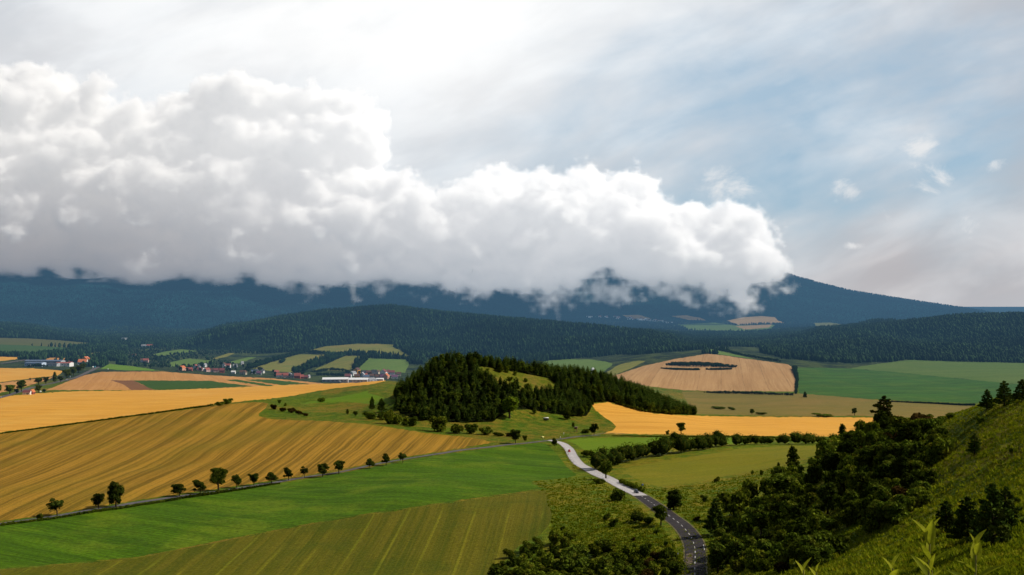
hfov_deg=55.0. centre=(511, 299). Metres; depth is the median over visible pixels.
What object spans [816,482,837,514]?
broadleaf tree
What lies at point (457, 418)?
pine tree
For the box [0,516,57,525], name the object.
hedgerow
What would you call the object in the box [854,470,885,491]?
shrub
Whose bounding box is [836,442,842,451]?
broadleaf tree
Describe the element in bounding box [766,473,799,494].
broadleaf tree
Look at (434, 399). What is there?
pine tree
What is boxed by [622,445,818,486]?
olive field
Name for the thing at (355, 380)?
warehouse
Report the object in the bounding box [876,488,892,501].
shrub
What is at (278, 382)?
green strip
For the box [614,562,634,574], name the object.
shrub
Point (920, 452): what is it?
shrub
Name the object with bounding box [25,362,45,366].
factory hall
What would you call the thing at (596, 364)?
green pasture
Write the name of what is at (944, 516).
pine tree
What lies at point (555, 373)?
pine tree
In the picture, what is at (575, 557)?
shrub
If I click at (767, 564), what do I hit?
shrub
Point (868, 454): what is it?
broadleaf tree
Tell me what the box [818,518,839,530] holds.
bush
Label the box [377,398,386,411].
pine tree
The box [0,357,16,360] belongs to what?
wheat field
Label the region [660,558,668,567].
shrub
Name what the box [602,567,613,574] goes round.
shrub
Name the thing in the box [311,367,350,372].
hedgerow
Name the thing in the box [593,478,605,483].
shrub
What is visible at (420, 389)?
pine tree
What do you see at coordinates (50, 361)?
factory hall
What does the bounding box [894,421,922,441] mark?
broadleaf tree
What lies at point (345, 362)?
hay meadow
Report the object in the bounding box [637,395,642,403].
pine tree
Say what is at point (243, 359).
green pasture
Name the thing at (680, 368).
hedgerow
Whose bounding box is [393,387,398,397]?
pine tree
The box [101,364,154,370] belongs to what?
green paddock
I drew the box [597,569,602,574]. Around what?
shrub
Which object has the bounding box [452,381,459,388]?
broadleaf tree
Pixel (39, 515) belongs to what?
shrub
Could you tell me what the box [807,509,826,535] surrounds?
shrub
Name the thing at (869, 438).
shrub
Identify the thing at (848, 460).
shrub
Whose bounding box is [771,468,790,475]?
shrub
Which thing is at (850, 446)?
broadleaf tree
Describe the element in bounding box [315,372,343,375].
hedgerow
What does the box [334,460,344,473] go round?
fruit tree
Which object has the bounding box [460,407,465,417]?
pine tree
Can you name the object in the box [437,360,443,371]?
pine tree
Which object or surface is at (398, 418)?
shrub
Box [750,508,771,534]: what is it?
broadleaf tree
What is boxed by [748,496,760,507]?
shrub
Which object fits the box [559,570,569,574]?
shrub
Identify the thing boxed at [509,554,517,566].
shrub
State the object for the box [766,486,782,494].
shrub
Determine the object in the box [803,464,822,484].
broadleaf tree
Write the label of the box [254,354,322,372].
hay meadow
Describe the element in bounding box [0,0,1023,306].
sky
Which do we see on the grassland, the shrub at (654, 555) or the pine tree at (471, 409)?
the shrub at (654, 555)
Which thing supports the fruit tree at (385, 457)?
on the green field at (138, 531)
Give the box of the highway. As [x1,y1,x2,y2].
[0,360,109,397]
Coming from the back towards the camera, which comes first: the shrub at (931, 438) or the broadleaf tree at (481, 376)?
the broadleaf tree at (481, 376)
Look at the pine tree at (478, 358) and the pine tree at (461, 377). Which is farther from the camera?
the pine tree at (478, 358)
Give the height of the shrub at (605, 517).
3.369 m
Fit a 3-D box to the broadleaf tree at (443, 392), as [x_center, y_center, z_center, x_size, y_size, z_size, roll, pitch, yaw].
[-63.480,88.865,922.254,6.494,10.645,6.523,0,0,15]
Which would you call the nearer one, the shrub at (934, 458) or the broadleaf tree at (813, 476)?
the shrub at (934, 458)
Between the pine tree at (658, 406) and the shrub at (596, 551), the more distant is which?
the pine tree at (658, 406)
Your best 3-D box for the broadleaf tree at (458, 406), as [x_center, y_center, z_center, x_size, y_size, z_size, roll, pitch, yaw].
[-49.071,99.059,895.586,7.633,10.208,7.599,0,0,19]
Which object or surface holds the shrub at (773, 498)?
on the grassland
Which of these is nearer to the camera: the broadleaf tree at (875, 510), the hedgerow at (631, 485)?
the broadleaf tree at (875, 510)
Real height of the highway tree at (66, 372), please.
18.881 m
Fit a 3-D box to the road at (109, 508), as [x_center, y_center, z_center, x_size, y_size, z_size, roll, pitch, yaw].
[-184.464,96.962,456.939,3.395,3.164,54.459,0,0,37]
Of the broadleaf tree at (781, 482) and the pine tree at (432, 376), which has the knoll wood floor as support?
the pine tree at (432, 376)
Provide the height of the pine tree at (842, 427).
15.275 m
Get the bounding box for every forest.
[0,261,990,329]
[0,303,1023,369]
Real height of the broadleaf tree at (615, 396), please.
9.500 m
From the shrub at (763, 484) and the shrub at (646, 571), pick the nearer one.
the shrub at (646, 571)
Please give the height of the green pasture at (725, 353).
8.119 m
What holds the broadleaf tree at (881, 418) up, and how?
on the grassland
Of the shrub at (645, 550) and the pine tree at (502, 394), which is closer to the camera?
the shrub at (645, 550)
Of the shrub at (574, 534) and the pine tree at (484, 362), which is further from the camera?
the pine tree at (484, 362)
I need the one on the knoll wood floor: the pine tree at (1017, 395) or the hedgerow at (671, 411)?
the hedgerow at (671, 411)
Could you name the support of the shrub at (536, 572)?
on the grassland
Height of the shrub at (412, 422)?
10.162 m
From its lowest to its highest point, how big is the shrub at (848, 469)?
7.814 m
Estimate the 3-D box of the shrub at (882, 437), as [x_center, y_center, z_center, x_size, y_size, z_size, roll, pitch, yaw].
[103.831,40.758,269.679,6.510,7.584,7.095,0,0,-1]
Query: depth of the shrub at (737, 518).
331.15 m
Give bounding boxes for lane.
[0,435,596,523]
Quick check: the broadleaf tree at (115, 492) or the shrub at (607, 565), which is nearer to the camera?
the shrub at (607, 565)
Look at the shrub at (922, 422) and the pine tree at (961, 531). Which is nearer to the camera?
the pine tree at (961, 531)
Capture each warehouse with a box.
[322,377,348,382]
[349,378,368,382]
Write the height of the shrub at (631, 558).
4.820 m
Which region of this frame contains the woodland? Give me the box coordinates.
[393,349,697,414]
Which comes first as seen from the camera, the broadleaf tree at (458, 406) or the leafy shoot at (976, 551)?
the leafy shoot at (976, 551)
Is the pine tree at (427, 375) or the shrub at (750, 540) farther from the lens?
the pine tree at (427, 375)
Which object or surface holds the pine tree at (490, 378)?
on the knoll wood floor
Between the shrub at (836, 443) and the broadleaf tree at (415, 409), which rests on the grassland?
the shrub at (836, 443)
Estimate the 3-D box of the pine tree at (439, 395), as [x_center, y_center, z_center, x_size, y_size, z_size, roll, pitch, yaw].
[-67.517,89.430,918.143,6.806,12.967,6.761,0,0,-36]
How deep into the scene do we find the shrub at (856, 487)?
246.68 m
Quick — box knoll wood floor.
[395,361,691,422]
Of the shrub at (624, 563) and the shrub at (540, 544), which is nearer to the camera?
the shrub at (624, 563)
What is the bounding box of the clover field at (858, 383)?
[797,368,1021,402]
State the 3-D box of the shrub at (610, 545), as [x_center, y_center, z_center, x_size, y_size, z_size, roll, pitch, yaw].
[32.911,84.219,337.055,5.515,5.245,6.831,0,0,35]
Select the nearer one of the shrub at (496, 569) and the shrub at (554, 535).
the shrub at (496, 569)
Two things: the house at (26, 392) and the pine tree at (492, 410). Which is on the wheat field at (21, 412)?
the house at (26, 392)
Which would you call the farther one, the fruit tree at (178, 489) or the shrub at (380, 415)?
the shrub at (380, 415)
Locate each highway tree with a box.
[4,385,15,393]
[16,380,26,390]
[33,377,41,384]
[35,385,41,392]
[52,372,57,381]
[62,369,71,377]
[70,367,76,375]
[75,365,81,372]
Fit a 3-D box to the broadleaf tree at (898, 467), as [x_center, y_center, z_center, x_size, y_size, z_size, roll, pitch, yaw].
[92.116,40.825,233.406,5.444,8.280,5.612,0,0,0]
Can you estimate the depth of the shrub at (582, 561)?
313.65 m
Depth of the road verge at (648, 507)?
378.31 m
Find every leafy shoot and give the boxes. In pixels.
[795,557,811,574]
[809,562,819,574]
[883,551,902,574]
[911,518,950,574]
[916,553,940,574]
[945,529,1004,574]
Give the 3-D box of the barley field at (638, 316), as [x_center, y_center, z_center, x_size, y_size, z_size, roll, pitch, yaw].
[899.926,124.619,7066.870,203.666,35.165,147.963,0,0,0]
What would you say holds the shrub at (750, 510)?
on the grassland
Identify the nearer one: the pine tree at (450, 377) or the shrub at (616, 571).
the shrub at (616, 571)
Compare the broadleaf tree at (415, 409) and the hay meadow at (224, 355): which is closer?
the broadleaf tree at (415, 409)
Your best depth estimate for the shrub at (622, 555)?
321.10 m
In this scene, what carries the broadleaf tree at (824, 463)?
on the grassland
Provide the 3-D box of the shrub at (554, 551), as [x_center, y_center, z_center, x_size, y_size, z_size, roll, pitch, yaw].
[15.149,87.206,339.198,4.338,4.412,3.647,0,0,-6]
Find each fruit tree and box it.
[46,498,63,515]
[90,493,104,508]
[170,483,186,495]
[192,479,206,492]
[231,474,241,487]
[247,473,258,484]
[265,472,277,482]
[283,467,292,479]
[300,466,307,477]
[317,463,329,476]
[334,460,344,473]
[365,458,374,468]
[381,453,389,462]
[398,452,406,462]
[509,429,520,442]
[589,423,598,432]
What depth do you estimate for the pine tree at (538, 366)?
1049.11 m
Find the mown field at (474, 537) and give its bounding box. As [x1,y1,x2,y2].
[0,490,551,574]
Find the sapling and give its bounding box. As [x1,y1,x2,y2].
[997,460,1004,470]
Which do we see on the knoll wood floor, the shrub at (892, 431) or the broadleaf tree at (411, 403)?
the broadleaf tree at (411, 403)
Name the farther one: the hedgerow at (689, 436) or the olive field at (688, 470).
the hedgerow at (689, 436)
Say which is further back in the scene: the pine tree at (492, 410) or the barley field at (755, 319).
the barley field at (755, 319)
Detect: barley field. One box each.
[0,377,51,392]
[48,371,322,389]
[616,354,795,391]
[623,315,651,318]
[673,315,703,319]
[727,316,783,324]
[737,325,770,328]
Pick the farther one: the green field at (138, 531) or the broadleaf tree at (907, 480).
the green field at (138, 531)
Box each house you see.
[22,390,31,394]
[178,365,185,370]
[219,368,224,372]
[294,373,300,378]
[383,373,389,378]
[388,370,394,375]
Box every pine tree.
[368,397,375,408]
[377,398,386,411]
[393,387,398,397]
[393,396,401,409]
[403,382,408,392]
[412,379,417,390]
[415,395,420,405]
[417,384,422,394]
[419,406,428,419]
[424,370,429,381]
[426,380,431,392]
[428,407,434,418]
[429,370,435,382]
[431,396,436,406]
[432,379,437,390]
[436,389,441,400]
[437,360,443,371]
[437,401,442,412]
[444,357,448,366]
[447,359,452,370]
[447,385,452,394]
[447,404,455,417]
[448,369,453,381]
[454,367,459,377]
[454,412,460,421]
[458,372,463,380]
[460,387,466,399]
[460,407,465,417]
[463,393,467,403]
[465,413,470,421]
[466,352,472,363]
[466,396,472,407]
[468,405,475,415]
[469,360,473,368]
[469,375,475,385]
[470,393,474,406]
[475,380,480,389]
[475,412,479,421]
[476,354,480,364]
[478,388,486,400]
[481,355,487,366]
[483,401,488,410]
[487,397,492,404]
[488,356,492,365]
[488,375,494,383]
[490,382,495,391]
[490,406,496,416]
[499,389,505,401]
[503,380,509,392]
[513,377,520,388]
[534,363,540,372]
[549,387,554,397]
[551,371,557,380]
[551,406,555,413]
[553,388,559,398]
[557,399,565,410]
[559,382,563,392]
[568,372,573,380]
[570,403,577,414]
[574,367,579,375]
[586,399,591,409]
[603,388,608,398]
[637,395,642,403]
[642,402,647,409]
[656,401,661,412]
[692,407,696,414]
[702,498,730,533]
[870,395,892,417]
[933,500,955,529]
[944,496,977,542]
[965,433,981,453]
[968,483,1013,545]
[976,389,995,409]
[989,486,1023,525]
[991,381,1015,405]
[1009,379,1023,401]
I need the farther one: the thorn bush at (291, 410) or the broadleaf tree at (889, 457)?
the thorn bush at (291, 410)
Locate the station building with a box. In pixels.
[78,359,87,364]
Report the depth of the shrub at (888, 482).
228.43 m
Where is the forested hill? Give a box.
[0,308,1016,363]
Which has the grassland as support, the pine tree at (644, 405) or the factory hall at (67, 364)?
the factory hall at (67, 364)
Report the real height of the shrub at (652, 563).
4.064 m
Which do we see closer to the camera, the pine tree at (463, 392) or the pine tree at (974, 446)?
the pine tree at (974, 446)
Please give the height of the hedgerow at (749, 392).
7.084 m
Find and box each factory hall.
[24,360,64,362]
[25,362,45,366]
[46,363,59,366]
[56,362,73,366]
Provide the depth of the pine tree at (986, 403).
249.31 m
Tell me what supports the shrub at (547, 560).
on the grassland
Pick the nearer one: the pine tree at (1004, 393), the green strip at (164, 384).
the pine tree at (1004, 393)
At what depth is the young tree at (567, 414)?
935.39 m
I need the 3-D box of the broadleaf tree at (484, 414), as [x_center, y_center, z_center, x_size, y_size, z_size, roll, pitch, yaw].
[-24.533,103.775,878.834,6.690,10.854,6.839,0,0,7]
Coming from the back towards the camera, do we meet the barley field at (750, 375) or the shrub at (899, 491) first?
the barley field at (750, 375)
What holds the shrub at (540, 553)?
on the grassland
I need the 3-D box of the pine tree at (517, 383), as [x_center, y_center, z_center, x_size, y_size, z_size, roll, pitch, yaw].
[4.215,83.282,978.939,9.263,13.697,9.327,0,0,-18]
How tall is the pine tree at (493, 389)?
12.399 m
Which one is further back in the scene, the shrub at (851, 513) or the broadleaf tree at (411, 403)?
the broadleaf tree at (411, 403)
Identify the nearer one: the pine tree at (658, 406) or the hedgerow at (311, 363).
the pine tree at (658, 406)
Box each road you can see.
[547,440,645,495]
[635,495,705,574]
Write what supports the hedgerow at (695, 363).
on the barley field at (750, 375)
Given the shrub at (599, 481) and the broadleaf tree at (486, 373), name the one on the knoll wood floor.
the broadleaf tree at (486, 373)
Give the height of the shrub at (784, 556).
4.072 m
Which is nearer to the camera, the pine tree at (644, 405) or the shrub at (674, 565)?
the shrub at (674, 565)
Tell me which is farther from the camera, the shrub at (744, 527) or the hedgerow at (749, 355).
the hedgerow at (749, 355)
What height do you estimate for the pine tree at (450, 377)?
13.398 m
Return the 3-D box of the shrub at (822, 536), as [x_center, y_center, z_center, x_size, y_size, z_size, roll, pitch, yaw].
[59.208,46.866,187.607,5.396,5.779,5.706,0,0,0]
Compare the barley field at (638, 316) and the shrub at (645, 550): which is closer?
the shrub at (645, 550)
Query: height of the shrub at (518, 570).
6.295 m
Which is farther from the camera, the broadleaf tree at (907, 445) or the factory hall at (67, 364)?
the factory hall at (67, 364)
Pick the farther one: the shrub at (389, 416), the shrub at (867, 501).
the shrub at (389, 416)
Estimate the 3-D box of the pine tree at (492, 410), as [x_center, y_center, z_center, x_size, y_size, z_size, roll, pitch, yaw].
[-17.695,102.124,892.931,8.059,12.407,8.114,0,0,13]
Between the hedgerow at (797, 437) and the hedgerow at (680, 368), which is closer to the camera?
the hedgerow at (797, 437)
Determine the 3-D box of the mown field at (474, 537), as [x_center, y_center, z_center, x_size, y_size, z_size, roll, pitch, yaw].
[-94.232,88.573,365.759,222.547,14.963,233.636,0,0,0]
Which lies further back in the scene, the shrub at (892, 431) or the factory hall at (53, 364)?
the factory hall at (53, 364)
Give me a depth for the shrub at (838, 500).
244.71 m
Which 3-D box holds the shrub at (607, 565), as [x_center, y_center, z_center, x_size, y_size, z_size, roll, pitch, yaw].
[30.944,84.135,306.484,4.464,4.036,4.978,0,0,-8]
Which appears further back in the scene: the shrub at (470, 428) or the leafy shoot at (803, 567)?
the shrub at (470, 428)
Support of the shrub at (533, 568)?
on the grassland
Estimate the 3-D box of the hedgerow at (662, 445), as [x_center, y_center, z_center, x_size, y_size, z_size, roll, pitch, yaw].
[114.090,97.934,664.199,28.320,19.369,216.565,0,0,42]
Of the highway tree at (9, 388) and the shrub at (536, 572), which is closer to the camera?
the shrub at (536, 572)
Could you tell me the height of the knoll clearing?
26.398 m
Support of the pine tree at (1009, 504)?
on the grassland
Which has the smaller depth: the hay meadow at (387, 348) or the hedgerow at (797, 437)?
the hedgerow at (797, 437)
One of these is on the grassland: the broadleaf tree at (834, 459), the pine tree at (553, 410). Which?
the broadleaf tree at (834, 459)
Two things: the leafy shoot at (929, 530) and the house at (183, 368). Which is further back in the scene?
the house at (183, 368)
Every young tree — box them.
[562,409,570,418]
[578,406,584,416]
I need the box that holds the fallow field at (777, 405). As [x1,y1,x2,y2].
[682,392,974,417]
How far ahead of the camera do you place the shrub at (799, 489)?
313.65 m
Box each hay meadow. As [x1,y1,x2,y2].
[213,353,234,358]
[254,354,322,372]
[313,344,408,355]
[315,356,359,370]
[608,361,644,375]
[815,323,839,325]
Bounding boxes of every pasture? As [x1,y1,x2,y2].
[0,338,85,347]
[153,349,194,355]
[170,358,210,365]
[231,357,255,362]
[359,358,408,372]
[544,359,611,372]
[678,323,773,330]
[711,349,751,358]
[852,360,1023,383]
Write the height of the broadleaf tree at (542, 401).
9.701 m
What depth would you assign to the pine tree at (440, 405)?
892.53 m
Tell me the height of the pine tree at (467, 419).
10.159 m
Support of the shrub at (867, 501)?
on the grassland
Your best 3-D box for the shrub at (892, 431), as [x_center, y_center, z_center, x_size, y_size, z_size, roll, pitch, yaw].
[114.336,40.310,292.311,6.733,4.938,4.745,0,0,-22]
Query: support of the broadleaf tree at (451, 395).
on the knoll wood floor
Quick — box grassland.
[0,307,1023,574]
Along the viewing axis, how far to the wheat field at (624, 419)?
981.83 m
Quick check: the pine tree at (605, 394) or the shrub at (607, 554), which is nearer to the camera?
the shrub at (607, 554)
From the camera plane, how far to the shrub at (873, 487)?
223.15 m
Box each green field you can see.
[0,344,64,351]
[0,443,575,568]
[567,437,732,452]
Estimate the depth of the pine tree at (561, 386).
1019.82 m
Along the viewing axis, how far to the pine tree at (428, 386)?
935.99 m
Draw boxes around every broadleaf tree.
[107,481,124,506]
[209,467,227,489]
[402,396,409,402]
[407,404,412,414]
[408,401,415,411]
[412,406,419,415]
[437,381,443,388]
[441,390,446,396]
[447,392,453,398]
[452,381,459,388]
[452,392,461,399]
[455,403,461,409]
[457,359,462,365]
[478,372,484,380]
[481,411,487,420]
[483,370,489,379]
[501,396,519,417]
[520,398,526,407]
[524,383,530,390]
[525,390,532,397]
[539,399,544,405]
[544,400,551,410]
[596,384,602,394]
[612,394,619,400]
[647,402,655,408]
[676,422,685,430]
[708,544,726,572]
[712,528,725,536]
[723,540,744,557]
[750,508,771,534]
[753,538,772,553]
[759,529,773,541]
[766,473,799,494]
[779,493,795,500]
[788,502,808,519]
[788,539,803,564]
[795,545,824,570]
[796,535,811,539]
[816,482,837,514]
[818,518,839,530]
[820,451,835,470]
[828,453,839,470]
[834,469,846,487]
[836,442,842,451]
[842,431,856,444]
[842,437,858,454]
[843,500,855,508]
[853,445,880,466]
[858,489,868,498]
[866,501,885,528]
[872,410,890,430]
[874,431,884,439]
[874,440,894,453]
[878,459,895,476]
[883,443,911,459]
[885,454,897,459]
[888,455,909,480]
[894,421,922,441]
[899,472,916,489]
[902,442,913,458]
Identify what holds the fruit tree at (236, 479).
on the grassland
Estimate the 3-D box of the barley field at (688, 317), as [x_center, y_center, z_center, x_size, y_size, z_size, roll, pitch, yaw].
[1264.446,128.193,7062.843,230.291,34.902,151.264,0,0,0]
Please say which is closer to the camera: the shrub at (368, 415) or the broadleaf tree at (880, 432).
the broadleaf tree at (880, 432)
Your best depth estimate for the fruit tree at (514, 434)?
754.36 m
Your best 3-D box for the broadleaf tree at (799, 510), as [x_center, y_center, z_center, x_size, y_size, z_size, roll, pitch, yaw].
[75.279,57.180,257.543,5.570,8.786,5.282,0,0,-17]
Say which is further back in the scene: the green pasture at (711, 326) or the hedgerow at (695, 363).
the green pasture at (711, 326)
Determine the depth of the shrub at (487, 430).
804.32 m
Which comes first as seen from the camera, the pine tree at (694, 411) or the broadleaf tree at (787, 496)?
the broadleaf tree at (787, 496)
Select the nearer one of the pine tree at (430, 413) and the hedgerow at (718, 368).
the pine tree at (430, 413)
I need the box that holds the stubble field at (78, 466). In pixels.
[0,402,491,520]
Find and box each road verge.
[559,444,684,574]
[560,441,707,574]
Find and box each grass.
[535,447,771,574]
[675,394,1023,574]
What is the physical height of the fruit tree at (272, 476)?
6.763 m
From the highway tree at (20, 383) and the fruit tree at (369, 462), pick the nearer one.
the fruit tree at (369, 462)
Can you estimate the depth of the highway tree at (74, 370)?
1957.85 m
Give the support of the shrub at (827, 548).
on the grassland
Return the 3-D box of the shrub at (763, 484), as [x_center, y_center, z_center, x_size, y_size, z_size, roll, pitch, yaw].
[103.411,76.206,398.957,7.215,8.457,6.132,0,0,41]
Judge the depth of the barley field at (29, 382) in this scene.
1730.90 m
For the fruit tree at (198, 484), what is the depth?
504.63 m
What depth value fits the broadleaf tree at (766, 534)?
260.18 m
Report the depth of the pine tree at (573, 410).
957.06 m
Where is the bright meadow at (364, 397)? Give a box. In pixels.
[301,391,393,405]
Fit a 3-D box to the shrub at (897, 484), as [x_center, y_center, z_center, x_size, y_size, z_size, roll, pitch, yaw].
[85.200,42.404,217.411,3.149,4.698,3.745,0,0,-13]
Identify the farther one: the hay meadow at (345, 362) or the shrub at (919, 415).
the hay meadow at (345, 362)
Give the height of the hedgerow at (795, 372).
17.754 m
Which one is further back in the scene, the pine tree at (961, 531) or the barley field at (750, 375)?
the barley field at (750, 375)
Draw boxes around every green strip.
[134,380,248,389]
[228,379,272,385]
[249,379,307,384]
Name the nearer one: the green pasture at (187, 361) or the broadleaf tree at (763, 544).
the broadleaf tree at (763, 544)
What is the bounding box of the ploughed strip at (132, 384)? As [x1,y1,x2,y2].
[111,380,152,389]
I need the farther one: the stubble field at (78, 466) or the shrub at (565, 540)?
the stubble field at (78, 466)
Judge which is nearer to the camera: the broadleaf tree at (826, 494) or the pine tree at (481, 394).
the broadleaf tree at (826, 494)
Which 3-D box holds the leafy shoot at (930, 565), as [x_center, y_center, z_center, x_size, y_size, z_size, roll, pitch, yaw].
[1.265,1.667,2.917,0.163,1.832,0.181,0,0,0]
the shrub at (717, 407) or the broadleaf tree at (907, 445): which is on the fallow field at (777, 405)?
the shrub at (717, 407)
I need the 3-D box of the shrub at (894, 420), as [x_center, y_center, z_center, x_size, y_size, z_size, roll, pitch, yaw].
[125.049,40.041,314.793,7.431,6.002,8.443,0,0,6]
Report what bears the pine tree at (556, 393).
on the knoll wood floor
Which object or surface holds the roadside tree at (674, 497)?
on the grassland
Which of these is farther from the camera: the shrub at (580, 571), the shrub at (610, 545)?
the shrub at (610, 545)
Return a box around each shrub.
[36,513,42,518]
[214,401,224,405]
[223,398,232,403]
[362,412,376,418]
[377,412,384,419]
[384,409,395,423]
[394,414,402,423]
[401,417,408,424]
[408,416,416,425]
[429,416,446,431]
[450,423,463,433]
[464,424,477,433]
[478,426,492,434]
[487,563,505,574]
[493,432,503,435]
[497,363,503,371]
[499,560,511,567]
[503,548,515,557]
[503,570,515,574]
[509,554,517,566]
[512,566,532,574]
[515,553,529,567]
[519,544,532,557]
[520,562,534,568]
[525,542,539,552]
[525,562,542,571]
[531,570,546,574]
[532,536,541,542]
[532,556,541,563]
[536,541,544,549]
[536,550,546,557]
[539,567,550,572]
[540,552,553,568]
[548,530,560,543]
[550,546,560,557]
[550,570,564,574]
[552,560,559,570]
[556,553,574,571]
[557,532,571,546]
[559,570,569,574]
[560,546,578,556]
[563,531,577,538]
[570,556,588,568]
[572,553,584,560]
[573,567,594,574]
[574,545,590,556]
[587,558,601,572]
[588,543,601,556]
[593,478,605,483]
[594,538,606,550]
[597,556,611,569]
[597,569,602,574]
[602,513,610,520]
[602,552,613,560]
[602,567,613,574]
[603,539,617,551]
[604,563,614,569]
[607,518,618,526]
[609,488,625,500]
[612,568,623,574]
[613,550,627,560]
[614,558,630,566]
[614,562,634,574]
[620,542,640,557]
[627,554,643,565]
[632,558,645,568]
[634,565,643,573]
[638,568,653,574]
[639,542,652,556]
[643,557,652,567]
[648,561,656,568]
[650,551,660,560]
[650,565,669,574]
[659,547,677,559]
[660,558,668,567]
[666,557,685,574]
[700,494,707,501]
[707,544,726,568]
[708,541,730,562]
[711,406,724,408]
[714,533,733,546]
[716,490,746,515]
[723,516,732,528]
[726,538,745,556]
[729,557,745,573]
[730,511,742,532]
[735,517,754,538]
[739,487,750,506]
[740,535,758,543]
[741,479,758,498]
[743,504,763,520]
[744,535,755,550]
[745,545,768,573]
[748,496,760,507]
[756,556,775,572]
[759,478,767,495]
[759,493,782,506]
[760,503,781,512]
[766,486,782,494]
[768,510,788,528]
[768,539,789,557]
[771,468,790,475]
[772,549,790,565]
[773,465,798,474]
[773,529,786,541]
[774,562,789,572]
[779,500,808,520]
[784,515,811,535]
[784,532,800,547]
[787,461,804,473]
[791,482,805,496]
[792,473,807,479]
[793,491,818,507]
[799,537,835,564]
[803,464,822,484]
[804,483,816,494]
[807,457,821,468]
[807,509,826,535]
[811,413,833,416]
[811,529,832,553]
[814,440,841,458]
[816,439,836,461]
[822,470,836,483]
[825,481,843,495]
[826,436,842,442]
[827,533,850,554]
[832,494,845,509]
[833,510,852,525]
[840,452,868,466]
[843,455,864,468]
[843,464,872,487]
[843,488,859,501]
[844,506,860,524]
[848,471,872,493]
[853,419,879,433]
[853,429,878,448]
[853,499,861,511]
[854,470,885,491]
[857,494,878,517]
[867,482,889,501]
[868,465,890,481]
[871,499,887,521]
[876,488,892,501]
[877,434,899,442]
[880,494,910,524]
[883,432,898,439]
[883,477,900,489]
[886,429,896,436]
[886,495,920,512]
[889,415,909,427]
[890,482,903,492]
[891,485,908,495]
[895,440,911,446]
[903,441,926,459]
[906,486,933,505]
[907,454,929,471]
[910,412,932,420]
[910,469,936,484]
[911,446,926,465]
[912,418,931,441]
[914,480,930,490]
[920,418,942,433]
[924,437,957,458]
[925,447,945,466]
[926,427,948,435]
[927,433,950,442]
[937,416,945,422]
[945,412,955,417]
[975,417,985,423]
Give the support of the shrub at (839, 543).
on the grassland
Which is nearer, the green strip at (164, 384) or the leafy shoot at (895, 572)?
the leafy shoot at (895, 572)
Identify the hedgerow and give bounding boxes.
[0,403,212,433]
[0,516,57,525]
[27,363,47,366]
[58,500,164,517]
[165,482,279,501]
[246,349,305,367]
[291,351,345,372]
[304,348,359,354]
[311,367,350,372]
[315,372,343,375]
[351,350,374,368]
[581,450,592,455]
[587,429,772,467]
[612,435,776,437]
[614,401,692,414]
[619,479,645,491]
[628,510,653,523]
[660,367,699,369]
[665,361,737,367]
[704,390,793,394]
[706,368,731,369]
[715,348,780,361]
[767,431,840,443]
[792,365,798,393]
[882,401,974,405]
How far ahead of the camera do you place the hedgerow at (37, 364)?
2273.46 m
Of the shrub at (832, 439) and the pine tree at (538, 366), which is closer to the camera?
the shrub at (832, 439)
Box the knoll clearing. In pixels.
[478,366,559,391]
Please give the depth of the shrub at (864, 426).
755.62 m
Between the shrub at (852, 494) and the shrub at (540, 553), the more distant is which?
the shrub at (540, 553)
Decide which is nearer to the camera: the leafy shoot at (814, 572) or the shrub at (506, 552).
the leafy shoot at (814, 572)
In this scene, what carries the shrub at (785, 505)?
on the grassland
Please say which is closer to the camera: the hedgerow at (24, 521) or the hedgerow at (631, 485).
the hedgerow at (24, 521)
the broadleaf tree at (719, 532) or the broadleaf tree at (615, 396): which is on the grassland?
the broadleaf tree at (719, 532)
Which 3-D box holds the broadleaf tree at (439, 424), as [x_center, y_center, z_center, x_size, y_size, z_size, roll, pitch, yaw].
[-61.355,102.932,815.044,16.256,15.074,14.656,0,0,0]
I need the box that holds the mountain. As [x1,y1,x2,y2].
[0,234,984,330]
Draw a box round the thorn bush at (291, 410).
[287,407,296,412]
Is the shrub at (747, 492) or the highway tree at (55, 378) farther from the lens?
the highway tree at (55, 378)
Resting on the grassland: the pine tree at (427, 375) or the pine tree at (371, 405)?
the pine tree at (371, 405)
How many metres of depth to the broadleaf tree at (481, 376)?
962.58 m
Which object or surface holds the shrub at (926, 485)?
on the grassland
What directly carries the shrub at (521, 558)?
on the grassland
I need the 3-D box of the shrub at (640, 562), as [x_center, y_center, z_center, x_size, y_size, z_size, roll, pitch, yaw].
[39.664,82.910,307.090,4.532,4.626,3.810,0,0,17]
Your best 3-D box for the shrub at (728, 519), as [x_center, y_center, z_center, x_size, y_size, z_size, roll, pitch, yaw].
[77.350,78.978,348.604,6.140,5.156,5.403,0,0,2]
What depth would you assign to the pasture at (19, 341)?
3378.83 m
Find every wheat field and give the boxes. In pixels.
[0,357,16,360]
[0,368,61,381]
[0,380,384,432]
[592,402,872,436]
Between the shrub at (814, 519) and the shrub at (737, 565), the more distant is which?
the shrub at (737, 565)
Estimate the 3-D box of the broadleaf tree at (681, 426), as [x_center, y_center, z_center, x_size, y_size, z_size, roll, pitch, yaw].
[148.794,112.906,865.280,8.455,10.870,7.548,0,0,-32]
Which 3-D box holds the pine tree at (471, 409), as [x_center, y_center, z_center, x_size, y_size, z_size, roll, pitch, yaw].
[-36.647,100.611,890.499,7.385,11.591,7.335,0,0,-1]
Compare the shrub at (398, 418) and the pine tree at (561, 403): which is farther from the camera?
the pine tree at (561, 403)
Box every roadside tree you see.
[551,438,556,445]
[597,461,612,477]
[651,504,667,525]
[666,489,681,509]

